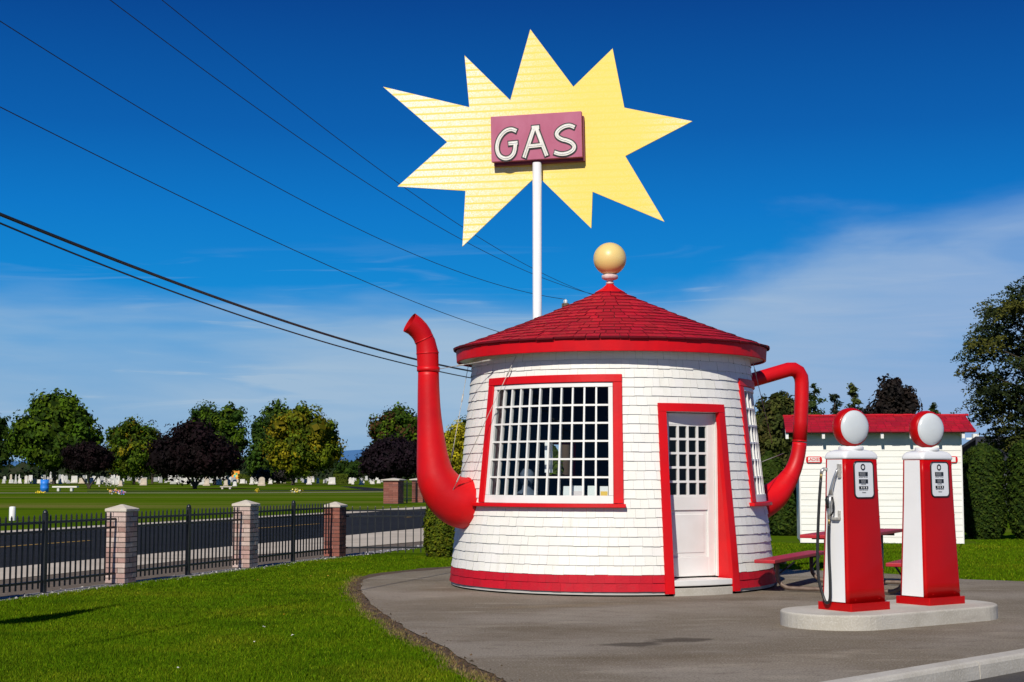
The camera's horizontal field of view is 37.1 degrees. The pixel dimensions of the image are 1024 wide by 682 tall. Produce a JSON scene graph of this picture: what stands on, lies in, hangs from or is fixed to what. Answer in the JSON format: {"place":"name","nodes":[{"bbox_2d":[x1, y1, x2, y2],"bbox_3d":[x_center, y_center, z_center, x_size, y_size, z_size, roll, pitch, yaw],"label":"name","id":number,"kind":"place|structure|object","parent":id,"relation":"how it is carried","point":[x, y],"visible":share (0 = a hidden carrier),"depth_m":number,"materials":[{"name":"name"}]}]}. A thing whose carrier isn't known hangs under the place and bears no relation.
{"place":"outdoors","nodes":[
{"label":"outdoors","id":0,"kind":"place"},
{"bbox_2d":[7,450,364,466],"bbox_3d":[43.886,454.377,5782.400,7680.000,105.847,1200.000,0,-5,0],"label":"hills","id":1,"kind":"structure","parent":0,"point":[351,454],"depth_m":6125.65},
{"bbox_2d":[0,528,423,579],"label":"sidewalk","id":2,"kind":"structure","parent":0,"point":[52,568],"depth_m":24.17,"materials":[{"name":"grey concrete"}]},
{"bbox_2d":[0,509,425,567],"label":"road","id":3,"kind":"structure","parent":0,"point":[386,524],"depth_m":36.50,"materials":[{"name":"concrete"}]},
{"bbox_2d":[2,524,308,546],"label":"road markings","id":4,"kind":"object","parent":3,"relation":"on","point":[89,540],"visible":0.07,"depth_m":32.58,"materials":[{"name":"paint"}]},
{"bbox_2d":[1,507,425,532],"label":"sidewalk","id":5,"kind":"structure","parent":0,"point":[221,519],"depth_m":49.26,"materials":[{"name":"grey concrete"}]},
{"bbox_2d":[138,529,423,558],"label":"sidewalk","id":6,"kind":"structure","parent":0,"point":[386,538],"depth_m":32.10,"materials":[{"name":"grey concrete"}]},
{"bbox_2d":[561,299,570,474],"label":"utility pole","id":7,"kind":"object","parent":6,"relation":"on","point":[565,452],"visible":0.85,"depth_m":44.75,"materials":[{"name":"brown wood"}]},
{"bbox_2d":[0,107,498,331],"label":"overhead wire","id":8,"kind":"object","parent":7,"relation":"attached to","point":[224,217],"visible":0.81,"depth_m":27.53,"materials":[{"name":"metal"}]},
{"bbox_2d":[0,21,561,298],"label":"overhead wire","id":9,"kind":"object","parent":7,"relation":"attached to","point":[240,166],"visible":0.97,"depth_m":29.85,"materials":[{"name":"metal"}]},
{"bbox_2d":[262,492,337,492],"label":"gravel path","id":10,"kind":"structure","parent":0,"point":[299,492],"depth_m":122.37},
{"bbox_2d":[110,0,590,293],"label":"overhead wire","id":11,"kind":"object","parent":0,"point":[309,144],"visible":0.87,"depth_m":33.24,"materials":[{"name":"metal"}]},
{"bbox_2d":[162,0,591,294],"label":"overhead wire","id":12,"kind":"object","parent":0,"point":[339,139],"visible":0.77,"depth_m":35.20,"materials":[{"name":"metal"}]},
{"bbox_2d":[0,479,1020,681],"bbox_3d":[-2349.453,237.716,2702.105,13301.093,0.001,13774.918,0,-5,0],"label":"ground","id":13,"kind":"structure","parent":0,"point":[25,499],"depth_m":85.58,"materials":[{"name":"green plant"}]},
{"bbox_2d":[0,415,16,470],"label":"broadleaf tree","id":14,"kind":"object","parent":13,"relation":"on","point":[4,457],"visible":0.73,"depth_m":224.02,"materials":[{"name":"green plant"}]},
{"bbox_2d":[9,506,15,520],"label":"marker post","id":15,"kind":"object","parent":13,"relation":"on","point":[12,511],"visible":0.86,"depth_m":48.46,"materials":[{"name":"white paint"}]},
{"bbox_2d":[40,480,48,491],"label":"drum","id":16,"kind":"object","parent":13,"relation":"on","point":[44,485],"visible":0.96,"depth_m":125.56,"materials":[{"name":"paint"}]},
{"bbox_2d":[3,388,106,483],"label":"broadleaf tree","id":17,"kind":"object","parent":13,"relation":"on","point":[48,428],"visible":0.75,"depth_m":219.19,"materials":[{"name":"green plant"}]},
{"bbox_2d":[52,486,78,490],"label":"stone bench","id":18,"kind":"object","parent":13,"relation":"on","point":[60,487],"visible":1,"depth_m":130.36,"materials":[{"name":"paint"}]},
{"bbox_2d":[70,476,78,482],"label":"gravestone","id":19,"kind":"object","parent":13,"relation":"on","point":[74,479],"visible":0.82,"depth_m":254.63,"materials":[{"name":"stone"}]},
{"bbox_2d":[59,439,117,488],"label":"broadleaf tree","id":20,"kind":"object","parent":13,"relation":"on","point":[89,457],"visible":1,"depth_m":153.42,"materials":[{"name":"black plant"}]},
{"bbox_2d":[101,475,116,485],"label":"flower bunch","id":21,"kind":"object","parent":13,"relation":"on","point":[108,481],"visible":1,"depth_m":181.87,"materials":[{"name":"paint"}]},
{"bbox_2d":[101,416,160,484],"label":"broadleaf tree","id":22,"kind":"object","parent":13,"relation":"on","point":[128,439],"visible":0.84,"depth_m":212.71,"materials":[{"name":"green plant"}]},
{"bbox_2d":[140,478,147,484],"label":"gravestone","id":23,"kind":"object","parent":13,"relation":"on","point":[143,481],"visible":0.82,"depth_m":203.71,"materials":[{"name":"stone"}]},
{"bbox_2d":[170,475,176,483],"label":"gravestone","id":24,"kind":"object","parent":13,"relation":"on","point":[172,482],"visible":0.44,"depth_m":231.47,"materials":[{"name":"stone"}]},
{"bbox_2d":[142,417,244,488],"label":"broadleaf tree","id":25,"kind":"object","parent":13,"relation":"on","point":[196,449],"visible":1,"depth_m":149.56,"materials":[{"name":"purple plant"}]},
{"bbox_2d":[203,478,210,485],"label":"gravestone","id":26,"kind":"object","parent":13,"relation":"on","point":[206,482],"visible":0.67,"depth_m":195.86,"materials":[{"name":"stone"}]},
{"bbox_2d":[0,456,416,479],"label":"woods","id":27,"kind":"object","parent":13,"relation":"on","point":[20,469],"visible":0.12,"depth_m":424.72,"materials":[{"name":"green plant"}]},
{"bbox_2d":[0,545,419,600],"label":"gravel strip","id":28,"kind":"object","parent":13,"relation":"on","point":[73,589],"depth_m":21.62,"materials":[{"name":"grey gravel"}]},
{"bbox_2d":[0,509,115,592],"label":"iron fence","id":29,"kind":"object","parent":28,"relation":"on","point":[44,580],"visible":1,"depth_m":18.95,"materials":[{"name":"black metal"}]},
{"bbox_2d":[105,504,138,583],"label":"brick pillar","id":30,"kind":"structure","parent":28,"relation":"on","point":[123,548],"depth_m":20.38,"materials":[{"name":"brick"}]},
{"bbox_2d":[136,504,241,576],"bbox_3d":[-4.717,2.900,22.203,0.066,1.040,3.250,-2,-5,18],"label":"iron fence","id":31,"kind":"object","parent":28,"relation":"on","point":[188,564],"visible":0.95,"depth_m":22.16,"materials":[{"name":"black metal"}]},
{"bbox_2d":[4,544,422,599],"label":"gravel stones","id":32,"kind":"object","parent":28,"relation":"on","point":[353,554],"visible":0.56,"depth_m":23.37,"materials":[{"name":"grey gravel"}]},
{"bbox_2d":[232,500,259,567],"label":"brick pillar","id":33,"kind":"structure","parent":28,"relation":"on","point":[248,528],"depth_m":23.77,"materials":[{"name":"brick"}]},
{"bbox_2d":[258,500,331,561],"bbox_3d":[-3.664,3.191,25.528,0.066,1.040,3.090,-2,-5,18],"label":"iron fence","id":34,"kind":"object","parent":28,"relation":"on","point":[293,510],"visible":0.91,"depth_m":25.50,"materials":[{"name":"black metal"}]},
{"bbox_2d":[324,502,347,556],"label":"brick pillar","id":35,"kind":"structure","parent":28,"relation":"on","point":[337,531],"depth_m":27.02,"materials":[{"name":"brick"}]},
{"bbox_2d":[346,505,427,554],"bbox_3d":[-2.321,3.387,27.377,1.679,0.970,0.070,0,-5,-2],"label":"fence","id":36,"kind":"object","parent":35,"relation":"attached to","point":[390,516],"depth_m":27.37,"materials":[{"name":"black metal"}]},
{"bbox_2d":[0,541,422,596],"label":"verge","id":37,"kind":"structure","parent":13,"relation":"on","point":[102,581],"depth_m":22.79,"materials":[{"name":"green plant"}]},
{"bbox_2d":[185,399,252,484],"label":"broadleaf tree","id":38,"kind":"object","parent":13,"relation":"on","point":[227,419],"visible":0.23,"depth_m":203.40,"materials":[{"name":"green plant"}]},
{"bbox_2d":[216,479,222,484],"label":"gravestone","id":39,"kind":"object","parent":13,"relation":"on","point":[218,482],"visible":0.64,"depth_m":212.18,"materials":[{"name":"stone"}]},
{"bbox_2d":[232,471,239,478],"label":"banner","id":40,"kind":"object","parent":13,"relation":"on","point":[236,473],"visible":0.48,"depth_m":299.74,"materials":[{"name":"paint"}]},
{"bbox_2d":[0,554,485,681],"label":"lawn grass","id":41,"kind":"structure","parent":13,"relation":"on","point":[191,632],"depth_m":14.03,"materials":[{"name":"green plant"}]},
{"bbox_2d":[238,474,250,482],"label":"clipped hedge","id":42,"kind":"object","parent":13,"relation":"on","point":[243,476],"visible":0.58,"depth_m":243.28,"materials":[{"name":"green plant"}]},
{"bbox_2d":[251,467,269,482],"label":"shrub","id":43,"kind":"object","parent":13,"relation":"on","point":[260,472],"visible":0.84,"depth_m":213.57,"materials":[{"name":"black plant"}]},
{"bbox_2d":[258,477,265,485],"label":"gravestone","id":44,"kind":"object","parent":13,"relation":"on","point":[261,481],"visible":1,"depth_m":195.86,"materials":[{"name":"stone"}]},
{"bbox_2d":[242,398,296,483],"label":"broadleaf tree","id":45,"kind":"object","parent":13,"relation":"on","point":[255,460],"visible":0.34,"depth_m":232.68,"materials":[{"name":"green plant"}]},
{"bbox_2d":[270,468,292,483],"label":"shrub","id":46,"kind":"object","parent":13,"relation":"on","point":[278,476],"visible":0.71,"depth_m":213.51,"materials":[{"name":"black plant"}]},
{"bbox_2d":[289,487,302,493],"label":"flower bunch","id":47,"kind":"object","parent":13,"relation":"on","point":[295,491],"visible":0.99,"depth_m":115.77,"materials":[{"name":"plant"}]},
{"bbox_2d":[259,400,348,484],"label":"broadleaf tree","id":48,"kind":"object","parent":13,"relation":"on","point":[304,442],"visible":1,"depth_m":202.25,"materials":[{"name":"green plant"}]},
{"bbox_2d":[272,486,382,490],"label":"cemetery drive","id":49,"kind":"structure","parent":13,"relation":"on","point":[368,489],"depth_m":137.41,"materials":[{"name":"asphalt"}]},
{"bbox_2d":[328,477,335,483],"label":"gravestone","id":50,"kind":"object","parent":13,"relation":"on","point":[331,480],"visible":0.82,"depth_m":221.42,"materials":[{"name":"stone"}]},
{"bbox_2d":[333,474,348,483],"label":"clipped hedge","id":51,"kind":"object","parent":13,"relation":"on","point":[341,478],"visible":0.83,"depth_m":233.33,"materials":[{"name":"green plant"}]},
{"bbox_2d":[333,459,361,478],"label":"broadleaf tree","id":52,"kind":"object","parent":13,"relation":"on","point":[351,469],"visible":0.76,"depth_m":327.35,"materials":[{"name":"green plant"}]},
{"bbox_2d":[354,432,416,482],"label":"broadleaf tree","id":53,"kind":"object","parent":13,"relation":"on","point":[388,457],"visible":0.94,"depth_m":187.37,"materials":[{"name":"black plant"}]},
{"bbox_2d":[366,401,416,477],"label":"broadleaf tree","id":54,"kind":"object","parent":13,"relation":"on","point":[400,419],"visible":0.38,"depth_m":227.93,"materials":[{"name":"green plant"}]},
{"bbox_2d":[381,478,405,503],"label":"brick pillar","id":55,"kind":"structure","parent":13,"relation":"on","point":[393,490],"depth_m":75.75,"materials":[{"name":"brick"}]},
{"bbox_2d":[404,481,416,502],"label":"iron gate","id":56,"kind":"structure","parent":55,"relation":"attached to","point":[406,498],"depth_m":78.22,"materials":[{"name":"black metal"}]},
{"bbox_2d":[409,478,424,502],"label":"brick pillar","id":57,"kind":"structure","parent":13,"relation":"on","point":[420,499],"depth_m":79.36,"materials":[{"name":"brick"}]},
{"bbox_2d":[347,566,504,681],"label":"dirt edge","id":58,"kind":"object","parent":13,"relation":"on","point":[371,607],"visible":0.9,"depth_m":15.88,"materials":[{"name":"brown soil"}]},
{"bbox_2d":[340,575,494,681],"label":"dry grass","id":59,"kind":"structure","parent":58,"relation":"on","point":[434,650],"depth_m":13.11,"materials":[{"name":"brown plant"}]},
{"bbox_2d":[342,579,520,681],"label":"dirt clods","id":60,"kind":"object","parent":58,"relation":"on","point":[433,644],"visible":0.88,"depth_m":13.32,"materials":[{"name":"brown soil"}]},
{"bbox_2d":[422,506,454,557],"bbox_3d":[-1.279,3.242,27.026,0.672,1.243,0.628,0,-5,0],"label":"arborvitae","id":61,"kind":"object","parent":13,"relation":"on","point":[438,539],"visible":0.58,"depth_m":26.80,"materials":[{"name":"green plant"}]},
{"bbox_2d":[444,419,465,474],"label":"broadleaf tree","id":62,"kind":"object","parent":13,"relation":"on","point":[457,456],"visible":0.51,"depth_m":168.43,"materials":[{"name":"yellow plant"}]},
{"bbox_2d":[458,415,466,425],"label":"broadleaf tree","id":63,"kind":"object","parent":13,"relation":"on","point":[464,421],"visible":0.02,"depth_m":260.01,"materials":[{"name":"green plant"}]},
{"bbox_2d":[360,568,1023,681],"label":"forecourt","id":64,"kind":"structure","parent":13,"relation":"on","point":[742,637],"depth_m":13.84,"materials":[{"name":"concrete"}]},
{"bbox_2d":[384,30,691,318],"bbox_3d":[0.350,-0.789,24.674,5.158,8.771,0.260,-1,-5,11],"label":"gas sign","id":65,"kind":"object","parent":64,"relation":"on","point":[550,126],"visible":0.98,"depth_m":24.89,"materials":[{"name":"metal"}]},
{"bbox_2d":[754,528,901,593],"bbox_3d":[4.348,2.778,19.365,1.862,0.712,2.500,-2,-6,26],"label":"picnic table","id":66,"kind":"object","parent":64,"relation":"on","point":[783,559],"visible":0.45,"depth_m":18.98,"materials":[{"name":"red wood"}]},
{"bbox_2d":[761,451,783,483],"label":"arborvitae","id":67,"kind":"object","parent":13,"relation":"on","point":[772,468],"visible":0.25,"depth_m":42.58,"materials":[{"name":"green plant"}]},
{"bbox_2d":[764,480,796,535],"bbox_3d":[6.557,3.995,36.796,1.103,1.481,1.012,0,-5,0],"label":"arborvitae","id":68,"kind":"object","parent":13,"relation":"on","point":[783,521],"visible":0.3,"depth_m":36.40,"materials":[{"name":"green plant"}]},
{"bbox_2d":[754,390,811,467],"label":"broadleaf tree","id":69,"kind":"object","parent":13,"relation":"on","point":[777,406],"visible":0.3,"depth_m":51.30,"materials":[{"name":"green plant"}]},
{"bbox_2d":[809,383,827,414],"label":"conifer tree","id":70,"kind":"object","parent":13,"relation":"on","point":[813,403],"visible":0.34,"depth_m":61.92,"materials":[{"name":"green plant"}]},
{"bbox_2d":[829,393,844,413],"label":"conifer tree","id":71,"kind":"object","parent":13,"relation":"on","point":[836,404],"visible":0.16,"depth_m":65.98,"materials":[{"name":"green plant"}]},
{"bbox_2d":[844,382,863,409],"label":"conifer tree","id":72,"kind":"object","parent":13,"relation":"on","point":[855,400],"visible":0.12,"depth_m":59.99,"materials":[{"name":"green plant"}]},
{"bbox_2d":[859,373,922,413],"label":"broadleaf tree","id":73,"kind":"object","parent":13,"relation":"on","point":[894,396],"visible":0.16,"depth_m":57.51,"materials":[{"name":"black plant"}]},
{"bbox_2d":[771,538,1023,580],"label":"lawn grass","id":74,"kind":"structure","parent":13,"relation":"on","point":[996,559],"depth_m":26.33,"materials":[{"name":"green plant"}]},
{"bbox_2d":[823,648,1023,681],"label":"kerb","id":75,"kind":"structure","parent":13,"relation":"on","point":[982,667],"depth_m":11.64,"materials":[{"name":"concrete"}]},
{"bbox_2d":[928,402,940,413],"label":"conifer tree","id":76,"kind":"object","parent":13,"relation":"on","point":[932,407],"visible":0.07,"depth_m":69.92,"materials":[{"name":"green plant"}]},
{"bbox_2d":[962,442,1008,539],"bbox_3d":[10.784,3.432,34.838,1.137,2.249,1.044,0,-5,0],"label":"arborvitae","id":77,"kind":"object","parent":13,"relation":"on","point":[984,493],"visible":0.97,"depth_m":34.49,"materials":[{"name":"green plant"}]},
{"bbox_2d":[950,276,1023,457],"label":"locust tree","id":78,"kind":"object","parent":13,"relation":"on","point":[997,391],"visible":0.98,"depth_m":45.49,"materials":[{"name":"green plant"}]},
{"bbox_2d":[1004,439,1023,538],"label":"arborvitae","id":79,"kind":"object","parent":13,"relation":"on","point":[1014,477],"visible":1,"depth_m":34.14,"materials":[{"name":"green plant"}]},
{"bbox_2d":[0,0,1023,460],"label":"sky","id":80,"kind":"structure","parent":0,"point":[840,193],"materials":[{"name":"blue"}]},
{"bbox_2d":[517,469,538,494],"bbox_3d":[0.193,2.292,19.210,0.340,1.360,0.340,0,-5,0],"label":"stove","id":81,"kind":"object","parent":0,"point":[530,490],"visible":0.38,"depth_m":19.19,"materials":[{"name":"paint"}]},
{"bbox_2d":[549,445,563,474],"bbox_3d":[0.996,3.813,39.821,0.957,2.409,0.821,0,-5,0],"label":"arborvitae","id":82,"kind":"object","parent":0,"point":[555,462],"visible":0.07,"depth_m":39.68,"materials":[{"name":"green plant"}]},
{"bbox_2d":[403,243,808,596],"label":"teapot building","id":83,"kind":"structure","parent":0,"point":[645,410],"depth_m":18.84,"materials":[{"name":"white wood"}]},
{"bbox_2d":[0,222,470,377],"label":"service cable","id":84,"kind":"object","parent":83,"relation":"attached to","point":[22,232],"visible":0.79,"depth_m":15.01,"materials":[{"name":"rubber"}]},
{"bbox_2d":[0,212,471,371],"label":"service cable","id":85,"kind":"object","parent":83,"relation":"attached to","point":[133,266],"visible":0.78,"depth_m":14.86,"materials":[{"name":"rubber"}]},
{"bbox_2d":[545,442,552,472],"bbox_3d":[0.452,1.428,18.747,0.104,0.380,0.012,-3,-6,28],"label":"notice sheet","id":86,"kind":"object","parent":83,"relation":"attached to","point":[551,461],"visible":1,"depth_m":18.73,"materials":[{"name":"paper"}]},
{"bbox_2d":[472,374,625,507],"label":"window","id":87,"kind":"structure","parent":83,"relation":"in","point":[492,434],"depth_m":18.64,"materials":[{"name":"red paint"}]},
{"bbox_2d":[545,442,575,475],"bbox_3d":[0.685,1.726,22.149,0.526,0.520,0.187,2,-5,-19],"label":"window","id":88,"kind":"structure","parent":83,"relation":"in","point":[574,444],"depth_m":22.16,"materials":[{"name":"red paint"}]},
{"bbox_2d":[563,486,572,495],"bbox_3d":[0.679,1.859,18.535,0.115,0.185,0.042,-2,-5,20],"label":"leaflet stand","id":89,"kind":"object","parent":83,"relation":"on","point":[565,490],"visible":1,"depth_m":18.54,"materials":[{"name":"paper"}]},
{"bbox_2d":[572,486,582,495],"bbox_3d":[0.798,1.853,18.496,0.130,0.190,0.042,-1,-5,16],"label":"leaflet stand","id":90,"kind":"object","parent":83,"relation":"on","point":[576,490],"visible":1,"depth_m":18.50,"materials":[{"name":"paper"}]},
{"bbox_2d":[588,486,594,495],"bbox_3d":[0.971,1.849,18.455,0.110,0.190,0.042,-1,-5,11],"label":"leaflet stand","id":91,"kind":"object","parent":83,"relation":"on","point":[591,490],"visible":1,"depth_m":18.46,"materials":[{"name":"paper"}]},
{"bbox_2d":[600,486,607,495],"bbox_3d":[1.114,1.850,18.433,0.100,0.185,0.042,-1,-5,6],"label":"leaflet stand","id":92,"kind":"object","parent":83,"relation":"on","point":[603,490],"visible":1,"depth_m":18.43,"materials":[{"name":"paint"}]},
{"bbox_2d":[667,413,714,576],"bbox_3d":[2.157,1.887,18.744,0.790,1.995,0.044,3,-6,-28],"label":"door","id":93,"kind":"structure","parent":83,"relation":"in","point":[693,516],"depth_m":18.76,"materials":[{"name":"white paint"}]},
{"bbox_2d":[738,378,772,505],"bbox_3d":[3.172,1.355,20.179,0.514,1.615,2.145,0,-5,6],"label":"window","id":94,"kind":"structure","parent":83,"relation":"in","point":[746,387],"depth_m":19.51,"materials":[{"name":"red paint"}]},
{"bbox_2d":[782,414,975,543],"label":"restroom building","id":95,"kind":"structure","parent":0,"point":[889,442],"depth_m":32.36,"materials":[{"name":"white wood"}]},
{"bbox_2d":[806,456,821,462],"bbox_3d":[6.446,2.532,32.526,0.340,0.136,0.023,-1,-5,8],"label":"restroom sign","id":96,"kind":"object","parent":95,"relation":"attached to","point":[813,459],"visible":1,"depth_m":32.52,"materials":[{"name":"red paint"}]},
{"bbox_2d":[951,456,957,462],"bbox_3d":[9.235,2.496,32.112,0.310,0.136,0.021,-1,-5,8],"label":"restroom sign","id":97,"kind":"object","parent":95,"relation":"attached to","point":[954,459],"visible":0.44,"depth_m":32.09,"materials":[{"name":"white paint"}]},
{"bbox_2d":[780,600,997,630],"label":"pump island","id":98,"kind":"structure","parent":0,"point":[894,616],"depth_m":14.53,"materials":[{"name":"concrete"}]},
{"bbox_2d":[816,408,889,611],"bbox_3d":[3.301,1.632,14.899,0.627,1.959,0.440,3,-6,-35],"label":"gas pump","id":99,"kind":"object","parent":98,"relation":"on","point":[853,578],"visible":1,"depth_m":14.77,"materials":[{"name":"white paint"}]},
{"bbox_2d":[896,411,964,605],"bbox_3d":[4.293,1.696,15.621,0.631,1.959,0.440,3,-6,-35],"label":"gas pump","id":100,"kind":"object","parent":98,"relation":"on","point":[929,569],"visible":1,"depth_m":15.46,"materials":[{"name":"white paint"}]},
{"bbox_2d":[962,436,1020,510],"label":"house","id":101,"kind":"structure","parent":0,"point":[972,442],"depth_m":62.11,"materials":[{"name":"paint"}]},
{"bbox_2d":[968,671,1023,681],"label":"street","id":102,"kind":"structure","parent":0,"point":[1016,677],"depth_m":11.87,"materials":[{"name":"grey asphalt"}]}
]}

